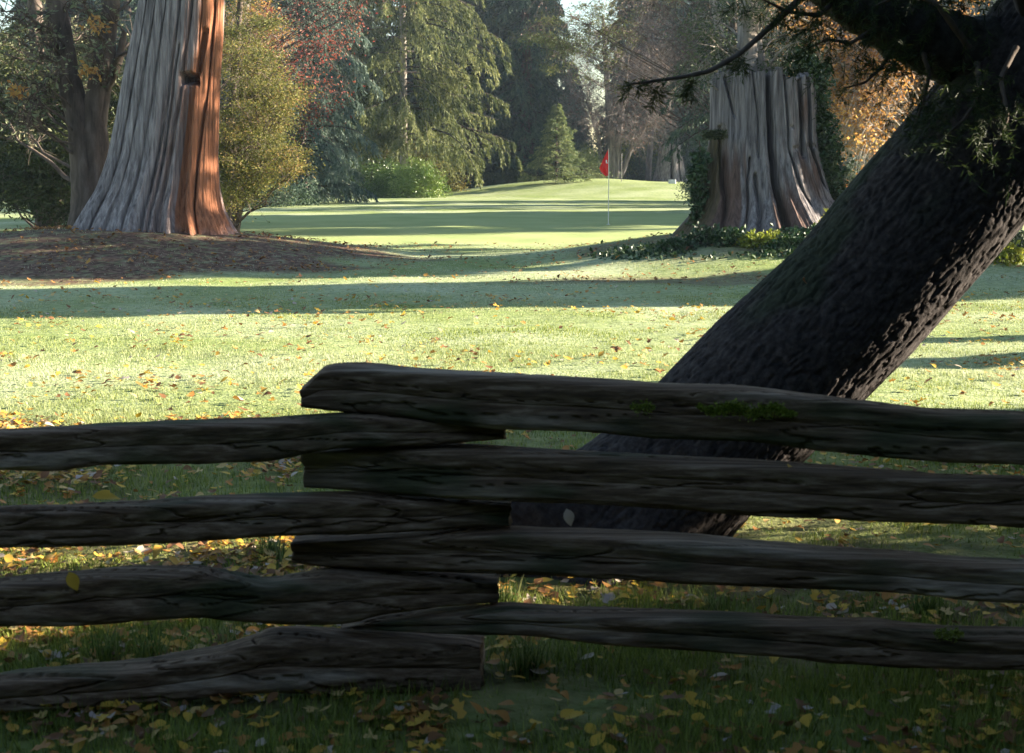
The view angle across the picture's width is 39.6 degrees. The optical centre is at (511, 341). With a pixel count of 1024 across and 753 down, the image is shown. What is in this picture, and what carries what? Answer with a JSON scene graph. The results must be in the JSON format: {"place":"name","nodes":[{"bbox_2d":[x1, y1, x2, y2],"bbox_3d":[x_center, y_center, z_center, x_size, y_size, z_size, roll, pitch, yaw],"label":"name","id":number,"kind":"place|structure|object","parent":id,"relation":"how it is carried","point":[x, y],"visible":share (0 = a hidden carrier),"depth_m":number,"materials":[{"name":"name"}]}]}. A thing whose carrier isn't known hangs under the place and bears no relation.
{"place":"outdoors","nodes":[
{"label":"outdoors","id":0,"kind":"place"},
{"bbox_2d":[0,0,669,152],"label":"sky","id":1,"kind":"structure","parent":0,"point":[566,4],"materials":[{"name":"white"}]},
{"bbox_2d":[0,179,1023,752],"bbox_3d":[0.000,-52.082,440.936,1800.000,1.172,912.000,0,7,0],"label":"ground","id":2,"kind":"structure","parent":0,"point":[550,213],"depth_m":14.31,"materials":[{"name":"plant"}]},
{"bbox_2d":[0,0,28,52],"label":"conifer tree","id":3,"kind":"object","parent":2,"relation":"on","point":[17,4],"visible":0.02,"depth_m":132.97,"materials":[{"name":"green plant"}]},
{"bbox_2d":[29,739,50,751],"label":"fallen leaf","id":4,"kind":"object","parent":2,"relation":"on","point":[43,744],"visible":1,"depth_m":3.83,"materials":[{"name":"brown plant"}]},
{"bbox_2d":[42,732,63,739],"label":"fallen leaf","id":5,"kind":"object","parent":2,"relation":"on","point":[55,735],"visible":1,"depth_m":3.94,"materials":[{"name":"brown plant"}]},
{"bbox_2d":[0,0,125,228],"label":"evergreen tree","id":6,"kind":"object","parent":2,"relation":"on","point":[39,186],"visible":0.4,"depth_m":34.76,"materials":[{"name":"green plant"}]},
{"bbox_2d":[0,0,134,227],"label":"forked tree","id":7,"kind":"object","parent":2,"relation":"on","point":[84,117],"visible":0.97,"depth_m":27.66,"materials":[{"name":"brown plant"}]},
{"bbox_2d":[42,0,110,142],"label":"conifer tree","id":8,"kind":"object","parent":2,"relation":"on","point":[44,5],"visible":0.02,"depth_m":102.62,"materials":[{"name":"green plant"}]},
{"bbox_2d":[67,624,144,662],"bbox_3d":[-1.322,0.978,4.605,0.207,0.166,0.236,3,8,24],"label":"grass tuft","id":9,"kind":"object","parent":2,"relation":"on","point":[107,648],"visible":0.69,"depth_m":4.60,"materials":[{"name":"plant"}]},
{"bbox_2d":[77,0,137,135],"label":"conifer tree","id":10,"kind":"object","parent":2,"relation":"on","point":[128,9],"visible":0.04,"depth_m":96.77,"materials":[{"name":"green plant"}]},
{"bbox_2d":[122,704,139,710],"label":"fallen leaf","id":11,"kind":"object","parent":2,"relation":"on","point":[133,707],"visible":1,"depth_m":4.12,"materials":[{"name":"brown plant"}]},
{"bbox_2d":[128,709,142,721],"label":"fallen leaf","id":12,"kind":"object","parent":2,"relation":"on","point":[136,718],"visible":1,"depth_m":4.08,"materials":[{"name":"yellow plant"}]},
{"bbox_2d":[135,742,155,752],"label":"fallen leaf","id":13,"kind":"object","parent":2,"relation":"on","point":[140,747],"visible":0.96,"depth_m":3.78,"materials":[{"name":"brown plant"}]},
{"bbox_2d":[123,621,181,657],"bbox_3d":[-1.192,0.981,4.670,0.215,0.149,0.224,0,7,0],"label":"grass tuft","id":14,"kind":"object","parent":2,"relation":"on","point":[156,649],"visible":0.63,"depth_m":4.65,"materials":[{"name":"plant"}]},
{"bbox_2d":[72,0,237,234],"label":"cedar snag","id":15,"kind":"object","parent":2,"relation":"on","point":[160,172],"visible":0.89,"depth_m":25.08,"materials":[{"name":"wood"}]},
{"bbox_2d":[201,707,214,716],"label":"fallen leaf","id":16,"kind":"object","parent":2,"relation":"on","point":[209,712],"visible":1,"depth_m":4.05,"materials":[{"name":"brown plant"}]},
{"bbox_2d":[208,722,221,735],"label":"fallen leaf","id":17,"kind":"object","parent":2,"relation":"on","point":[215,730],"visible":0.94,"depth_m":3.96,"materials":[{"name":"yellow plant"}]},
{"bbox_2d":[204,618,253,645],"bbox_3d":[-0.952,0.980,4.750,0.184,0.137,0.192,-5,9,-37],"label":"grass tuft","id":18,"kind":"object","parent":2,"relation":"on","point":[223,638],"visible":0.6,"depth_m":4.75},
{"bbox_2d":[219,0,296,167],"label":"conifer tree","id":19,"kind":"object","parent":2,"relation":"on","point":[222,82],"visible":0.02,"depth_m":101.33,"materials":[{"name":"green plant"}]},
{"bbox_2d":[221,0,308,205],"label":"orange leaf tree","id":20,"kind":"object","parent":2,"relation":"on","point":[260,13],"visible":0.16,"depth_m":43.06,"materials":[{"name":"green plant"}]},
{"bbox_2d":[250,536,290,564],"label":"grass tuft","id":21,"kind":"object","parent":2,"relation":"on","point":[270,545],"visible":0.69,"depth_m":5.84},
{"bbox_2d":[245,179,301,207],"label":"shrub","id":22,"kind":"object","parent":2,"relation":"on","point":[274,200],"visible":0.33,"depth_m":59.66,"materials":[{"name":"green plant"}]},
{"bbox_2d":[219,0,329,231],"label":"maple tree","id":23,"kind":"object","parent":2,"relation":"on","point":[242,174],"visible":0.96,"depth_m":34.49,"materials":[{"name":"green plant"}]},
{"bbox_2d":[249,173,329,205],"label":"shrub","id":24,"kind":"object","parent":2,"relation":"on","point":[306,198],"visible":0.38,"depth_m":61.52,"materials":[{"name":"green plant"}]},
{"bbox_2d":[225,0,383,204],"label":"weeping conifer","id":25,"kind":"object","parent":2,"relation":"on","point":[334,171],"visible":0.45,"depth_m":64.56,"materials":[{"name":"green plant"}]},
{"bbox_2d":[219,0,416,171],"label":"red leaf tree","id":26,"kind":"object","parent":2,"relation":"on","point":[301,32],"visible":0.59,"depth_m":40.94,"materials":[{"name":"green plant"}]},
{"bbox_2d":[288,1,399,192],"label":"conifer tree","id":27,"kind":"object","parent":2,"relation":"on","point":[364,17],"visible":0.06,"depth_m":92.50,"materials":[{"name":"green plant"}]},
{"bbox_2d":[289,3,412,188],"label":"conifer tree","id":28,"kind":"object","parent":2,"relation":"on","point":[391,31],"visible":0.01,"depth_m":103.91,"materials":[{"name":"green plant"}]},
{"bbox_2d":[331,155,403,197],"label":"shrub","id":29,"kind":"object","parent":2,"relation":"on","point":[369,178],"visible":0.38,"depth_m":78.84,"materials":[{"name":"green plant"}]},
{"bbox_2d":[325,124,428,196],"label":"shrub","id":30,"kind":"object","parent":2,"relation":"on","point":[386,152],"visible":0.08,"depth_m":83.86,"materials":[{"name":"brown plant"}]},
{"bbox_2d":[365,155,425,197],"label":"shrub","id":31,"kind":"object","parent":2,"relation":"on","point":[387,172],"visible":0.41,"depth_m":78.47,"materials":[{"name":"green plant"}]},
{"bbox_2d":[406,715,426,725],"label":"fallen leaf","id":32,"kind":"object","parent":2,"relation":"on","point":[416,722],"visible":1,"depth_m":4.04,"materials":[{"name":"yellow plant"}]},
{"bbox_2d":[387,156,452,197],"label":"shrub","id":33,"kind":"object","parent":2,"relation":"on","point":[421,181],"visible":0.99,"depth_m":77.08,"materials":[{"name":"green plant"}]},
{"bbox_2d":[331,0,523,188],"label":"spruce tree","id":34,"kind":"object","parent":2,"relation":"on","point":[402,130],"visible":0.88,"depth_m":79.61,"materials":[{"name":"green plant"}]},
{"bbox_2d":[385,2,483,133],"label":"conifer tree","id":35,"kind":"object","parent":2,"relation":"on","point":[415,98],"visible":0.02,"depth_m":116.18,"materials":[{"name":"green plant"}]},
{"bbox_2d":[428,731,444,741],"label":"fallen leaf","id":36,"kind":"object","parent":2,"relation":"on","point":[433,735],"visible":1,"depth_m":3.92,"materials":[{"name":"brown plant"}]},
{"bbox_2d":[410,133,471,192],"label":"shrub","id":37,"kind":"object","parent":2,"relation":"on","point":[454,176],"visible":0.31,"depth_m":86.94,"materials":[{"name":"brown plant"}]},
{"bbox_2d":[391,0,562,190],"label":"conifer tree","id":38,"kind":"object","parent":2,"relation":"on","point":[480,13],"visible":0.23,"depth_m":96.82,"materials":[{"name":"green plant"}]},
{"bbox_2d":[492,710,509,722],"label":"fallen leaf","id":39,"kind":"object","parent":2,"relation":"on","point":[504,714],"visible":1,"depth_m":4.08,"materials":[{"name":"brown plant"}]},
{"bbox_2d":[465,165,542,187],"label":"shrub","id":40,"kind":"object","parent":2,"relation":"on","point":[500,180],"visible":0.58,"depth_m":94.71,"materials":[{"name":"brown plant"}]},
{"bbox_2d":[486,574,524,603],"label":"grass tuft","id":41,"kind":"object","parent":2,"relation":"on","point":[506,595],"visible":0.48,"depth_m":5.13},
{"bbox_2d":[0,362,1023,712],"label":"split rail fence","id":42,"kind":"object","parent":2,"relation":"on","point":[410,536],"visible":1,"depth_m":4.21,"materials":[{"name":"wood"}]},
{"bbox_2d":[66,572,78,590],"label":"caught leaf","id":43,"kind":"object","parent":42,"relation":"on","point":[72,580],"visible":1,"depth_m":4.03,"materials":[{"name":"yellow plant"}]},
{"bbox_2d":[92,490,119,499],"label":"caught leaf","id":44,"kind":"object","parent":42,"relation":"on","point":[102,494],"visible":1,"depth_m":4.08,"materials":[{"name":"yellow plant"}]},
{"bbox_2d":[563,509,573,525],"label":"caught leaf","id":45,"kind":"object","parent":42,"relation":"hanging from","point":[568,515],"visible":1,"depth_m":4.18,"materials":[{"name":"grey plant"}]},
{"bbox_2d":[0,224,1023,752],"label":"leaf litter","id":46,"kind":"object","parent":2,"relation":"on","point":[200,552],"visible":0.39,"depth_m":5.32,"materials":[{"name":"yellow plant"}]},
{"bbox_2d":[491,635,559,680],"bbox_3d":[0.042,0.981,4.505,0.223,0.153,0.213,-6,9,-39],"label":"grass tuft","id":47,"kind":"object","parent":2,"relation":"on","point":[524,664],"visible":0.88,"depth_m":4.49,"materials":[{"name":"plant"}]},
{"bbox_2d":[471,0,583,184],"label":"conifer tree","id":48,"kind":"object","parent":2,"relation":"on","point":[528,133],"visible":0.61,"depth_m":95.41,"materials":[{"name":"green plant"}]},
{"bbox_2d":[493,0,584,181],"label":"conifer tree","id":49,"kind":"object","parent":2,"relation":"on","point":[555,80],"visible":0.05,"depth_m":100.11,"materials":[{"name":"green plant"}]},
{"bbox_2d":[517,103,595,183],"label":"fir tree","id":50,"kind":"object","parent":2,"relation":"on","point":[564,131],"visible":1,"depth_m":84.99,"materials":[{"name":"green plant"}]},
{"bbox_2d":[564,711,583,718],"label":"fallen leaf","id":51,"kind":"object","parent":2,"relation":"on","point":[573,714],"visible":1,"depth_m":4.10,"materials":[{"name":"yellow plant"}]},
{"bbox_2d":[560,66,598,174],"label":"conifer tree","id":52,"kind":"object","parent":2,"relation":"on","point":[579,128],"visible":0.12,"depth_m":115.36,"materials":[{"name":"green plant"}]},
{"bbox_2d":[555,143,622,178],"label":"shrub","id":53,"kind":"object","parent":2,"relation":"on","point":[589,158],"visible":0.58,"depth_m":90.86,"materials":[{"name":"green plant"}]},
{"bbox_2d":[589,733,604,745],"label":"fallen leaf","id":54,"kind":"object","parent":2,"relation":"on","point":[595,740],"visible":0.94,"depth_m":3.91,"materials":[{"name":"yellow plant"}]},
{"bbox_2d":[600,149,609,224],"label":"golf flag","id":55,"kind":"object","parent":2,"relation":"on","point":[604,168],"visible":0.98,"depth_m":41.68,"materials":[{"name":"fabric"}]},
{"bbox_2d":[587,124,625,153],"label":"shrub","id":56,"kind":"object","parent":2,"relation":"on","point":[596,143],"visible":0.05,"depth_m":125.89,"materials":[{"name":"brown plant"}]},
{"bbox_2d":[508,0,709,151],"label":"dark bough tree","id":57,"kind":"object","parent":2,"relation":"on","point":[550,42],"visible":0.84,"depth_m":61.03,"materials":[{"name":"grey plant"}]},
{"bbox_2d":[602,742,615,752],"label":"fallen leaf","id":58,"kind":"object","parent":2,"relation":"on","point":[605,747],"visible":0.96,"depth_m":3.88,"materials":[{"name":"yellow plant"}]},
{"bbox_2d":[538,0,694,178],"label":"bare tree","id":59,"kind":"object","parent":2,"relation":"on","point":[614,145],"visible":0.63,"depth_m":91.36,"materials":[{"name":"grey plant"}]},
{"bbox_2d":[512,0,728,167],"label":"weeping tree","id":60,"kind":"object","parent":2,"relation":"on","point":[681,39],"visible":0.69,"depth_m":46.42,"materials":[{"name":"green plant"}]},
{"bbox_2d":[613,704,627,711],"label":"fallen leaf","id":61,"kind":"object","parent":2,"relation":"on","point":[619,706],"visible":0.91,"depth_m":4.18,"materials":[{"name":"brown plant"}]},
{"bbox_2d":[597,130,659,179],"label":"shrub","id":62,"kind":"object","parent":2,"relation":"on","point":[623,153],"visible":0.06,"depth_m":104.92,"materials":[{"name":"brown plant"}]},
{"bbox_2d":[593,0,667,176],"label":"conifer tree","id":63,"kind":"object","parent":2,"relation":"on","point":[619,31],"visible":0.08,"depth_m":114.92,"materials":[{"name":"green plant"}]},
{"bbox_2d":[622,140,656,180],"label":"shrub","id":64,"kind":"object","parent":2,"relation":"on","point":[640,168],"visible":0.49,"depth_m":99.91,"materials":[{"name":"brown plant"}]},
{"bbox_2d":[612,14,699,180],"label":"copper leaf tree","id":65,"kind":"object","parent":2,"relation":"on","point":[648,171],"visible":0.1,"depth_m":96.94,"materials":[{"name":"grey plant"}]},
{"bbox_2d":[653,743,666,752],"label":"fallen leaf","id":66,"kind":"object","parent":2,"relation":"on","point":[657,750],"visible":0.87,"depth_m":3.82,"materials":[{"name":"brown plant"}]},
{"bbox_2d":[617,0,707,176],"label":"conifer tree","id":67,"kind":"object","parent":2,"relation":"on","point":[675,112],"visible":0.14,"depth_m":109.22,"materials":[{"name":"green plant"}]},
{"bbox_2d":[605,0,725,162],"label":"conifer tree","id":68,"kind":"object","parent":2,"relation":"on","point":[692,70],"depth_m":113.76,"materials":[{"name":"green plant"}]},
{"bbox_2d":[652,142,686,181],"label":"cedar stump","id":69,"kind":"object","parent":2,"relation":"on","point":[666,171],"visible":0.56,"depth_m":93.70,"materials":[{"name":"wood"}]},
{"bbox_2d":[663,691,684,698],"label":"fallen leaf","id":70,"kind":"object","parent":2,"relation":"on","point":[672,696],"visible":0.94,"depth_m":4.23,"materials":[{"name":"brown plant"}]},
{"bbox_2d":[655,236,706,251],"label":"leafy plant","id":71,"kind":"object","parent":2,"relation":"on","point":[668,242],"visible":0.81,"depth_m":23.84,"materials":[{"name":"green plant"}]},
{"bbox_2d":[674,171,701,201],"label":"shrub","id":72,"kind":"object","parent":2,"relation":"on","point":[683,188],"visible":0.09,"depth_m":69.43,"materials":[{"name":"green plant"}]},
{"bbox_2d":[685,691,699,706],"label":"fallen leaf","id":73,"kind":"object","parent":2,"relation":"on","point":[692,695],"visible":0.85,"depth_m":4.23,"materials":[{"name":"yellow plant"}]},
{"bbox_2d":[682,142,706,179],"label":"shrub","id":74,"kind":"object","parent":2,"relation":"on","point":[689,163],"visible":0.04,"depth_m":97.93,"materials":[{"name":"green plant"}]},
{"bbox_2d":[676,221,723,247],"bbox_3d":[3.234,-1.800,24.186,1.078,0.476,0.869,0,7,0],"label":"leafy plant","id":75,"kind":"object","parent":2,"relation":"on","point":[703,237],"visible":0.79,"depth_m":24.00,"materials":[{"name":"green plant"}]},
{"bbox_2d":[693,588,726,610],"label":"grass tuft","id":76,"kind":"object","parent":2,"relation":"on","point":[714,606],"visible":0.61,"depth_m":5.15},
{"bbox_2d":[658,0,786,164],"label":"conifer tree","id":77,"kind":"object","parent":2,"relation":"on","point":[701,121],"visible":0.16,"depth_m":59.33,"materials":[{"name":"green plant"}]},
{"bbox_2d":[709,224,756,247],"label":"leafy plant","id":78,"kind":"object","parent":2,"relation":"on","point":[730,234],"visible":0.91,"depth_m":23.66,"materials":[{"name":"green plant"}]},
{"bbox_2d":[683,0,805,171],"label":"conifer tree","id":79,"kind":"object","parent":2,"relation":"on","point":[687,136],"visible":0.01,"depth_m":103.09,"materials":[{"name":"green plant"}]},
{"bbox_2d":[672,67,834,236],"bbox_3d":[4.670,-3.263,25.868,3.596,3.403,3.071,0,7,0],"label":"cedar stump","id":80,"kind":"object","parent":2,"relation":"on","point":[765,170],"visible":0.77,"depth_m":25.05,"materials":[{"name":"wood"}]},
{"bbox_2d":[683,140,713,226],"bbox_3d":[3.329,-2.774,25.479,0.519,1.635,0.672,0,7,0],"label":"climbing ivy","id":81,"kind":"object","parent":80,"relation":"attached to","point":[697,176],"visible":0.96,"depth_m":25.35,"materials":[{"name":"green plant"}]},
{"bbox_2d":[651,0,827,106],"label":"young tree","id":82,"kind":"object","parent":80,"relation":"on","point":[748,34],"visible":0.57,"depth_m":25.38,"materials":[{"name":"green plant"}]},
{"bbox_2d":[768,33,854,199],"bbox_3d":[5.406,-3.752,25.776,1.877,3.666,1.558,0,7,0],"label":"climbing ivy","id":83,"kind":"object","parent":80,"relation":"attached to","point":[829,147],"visible":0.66,"depth_m":25.61,"materials":[{"name":"green plant"}]},
{"bbox_2d":[729,228,784,248],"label":"leafy plant","id":84,"kind":"object","parent":2,"relation":"on","point":[752,240],"visible":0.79,"depth_m":23.39,"materials":[{"name":"green plant"}]},
{"bbox_2d":[498,0,1023,587],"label":"leaning tree","id":85,"kind":"object","parent":2,"relation":"on","point":[918,226],"visible":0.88,"depth_m":5.62,"materials":[{"name":"brown plant"}]},
{"bbox_2d":[759,232,801,247],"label":"leafy plant","id":86,"kind":"object","parent":2,"relation":"on","point":[782,240],"visible":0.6,"depth_m":23.12,"materials":[{"name":"green plant"}]},
{"bbox_2d":[783,742,802,752],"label":"fallen leaf","id":87,"kind":"object","parent":2,"relation":"on","point":[797,746],"visible":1,"depth_m":3.83,"materials":[{"name":"yellow plant"}]},
{"bbox_2d":[581,223,1009,260],"bbox_3d":[4.949,-1.691,24.360,7.522,0.645,4.131,0,7,0],"label":"ground ivy","id":88,"kind":"object","parent":2,"relation":"on","point":[766,250],"visible":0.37,"depth_m":23.57,"materials":[{"name":"green plant"}]},
{"bbox_2d":[788,224,815,242],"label":"leafy plant","id":89,"kind":"object","parent":2,"relation":"on","point":[802,236],"visible":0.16,"depth_m":23.36,"materials":[{"name":"green plant"}]},
{"bbox_2d":[794,697,809,712],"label":"fallen leaf","id":90,"kind":"object","parent":2,"relation":"on","point":[800,702],"visible":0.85,"depth_m":4.20,"materials":[{"name":"brown plant"}]},
{"bbox_2d":[734,1,934,180],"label":"copper leaf tree","id":91,"kind":"object","parent":2,"relation":"on","point":[806,3],"visible":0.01,"depth_m":50.66,"materials":[{"name":"brown plant"}]},
{"bbox_2d":[846,736,860,747],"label":"fallen leaf","id":92,"kind":"object","parent":2,"relation":"on","point":[852,743],"visible":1,"depth_m":3.85,"materials":[{"name":"brown plant"}]},
{"bbox_2d":[844,160,864,186],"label":"shrub","id":93,"kind":"object","parent":2,"relation":"on","point":[852,176],"visible":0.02,"depth_m":56.47,"materials":[{"name":"green plant"}]},
{"bbox_2d":[733,0,990,182],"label":"maple tree","id":94,"kind":"object","parent":2,"relation":"on","point":[856,122],"visible":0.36,"depth_m":38.38,"materials":[{"name":"brown plant"}]},
{"bbox_2d":[844,121,899,175],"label":"shrub","id":95,"kind":"object","parent":2,"relation":"on","point":[857,157],"visible":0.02,"depth_m":67.93,"materials":[{"name":"brown plant"}]},
{"bbox_2d":[864,707,882,716],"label":"fallen leaf","id":96,"kind":"object","parent":2,"relation":"on","point":[871,712],"visible":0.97,"depth_m":4.11,"materials":[{"name":"brown plant"}]},
{"bbox_2d":[871,735,888,744],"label":"fallen leaf","id":97,"kind":"object","parent":2,"relation":"on","point":[881,738],"visible":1,"depth_m":3.89,"materials":[{"name":"brown plant"}]},
{"bbox_2d":[886,741,904,752],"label":"fallen leaf","id":98,"kind":"object","parent":2,"relation":"on","point":[896,749],"visible":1,"depth_m":3.88,"materials":[{"name":"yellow plant"}]},
{"bbox_2d":[905,595,948,619],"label":"grass tuft","id":99,"kind":"object","parent":2,"relation":"on","point":[933,603],"visible":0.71,"depth_m":5.13,"materials":[{"name":"plant"}]},
{"bbox_2d":[946,735,961,746],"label":"fallen leaf","id":100,"kind":"object","parent":2,"relation":"on","point":[954,740],"visible":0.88,"depth_m":3.91,"materials":[{"name":"brown plant"}]},
{"bbox_2d":[933,0,995,83],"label":"conifer tree","id":101,"kind":"object","parent":2,"relation":"on","point":[983,6],"visible":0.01,"depth_m":97.99,"materials":[{"name":"green plant"}]},
{"bbox_2d":[992,240,1023,266],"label":"leafy plant","id":102,"kind":"object","parent":2,"relation":"on","point":[1011,255],"visible":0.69,"depth_m":22.37,"materials":[{"name":"green plant"}]},
{"bbox_2d":[1002,729,1015,742],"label":"fallen leaf","id":103,"kind":"object","parent":2,"relation":"on","point":[1009,737],"visible":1,"depth_m":3.93,"materials":[{"name":"brown plant"}]},
{"bbox_2d":[1006,706,1023,716],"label":"fallen leaf","id":104,"kind":"object","parent":2,"relation":"on","point":[1015,709],"visible":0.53,"depth_m":4.16,"materials":[{"name":"yellow plant"}]},
{"bbox_2d":[1009,227,1023,248],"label":"shrub","id":105,"kind":"object","parent":2,"relation":"on","point":[1019,236],"visible":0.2,"depth_m":24.16,"materials":[{"name":"green plant"}]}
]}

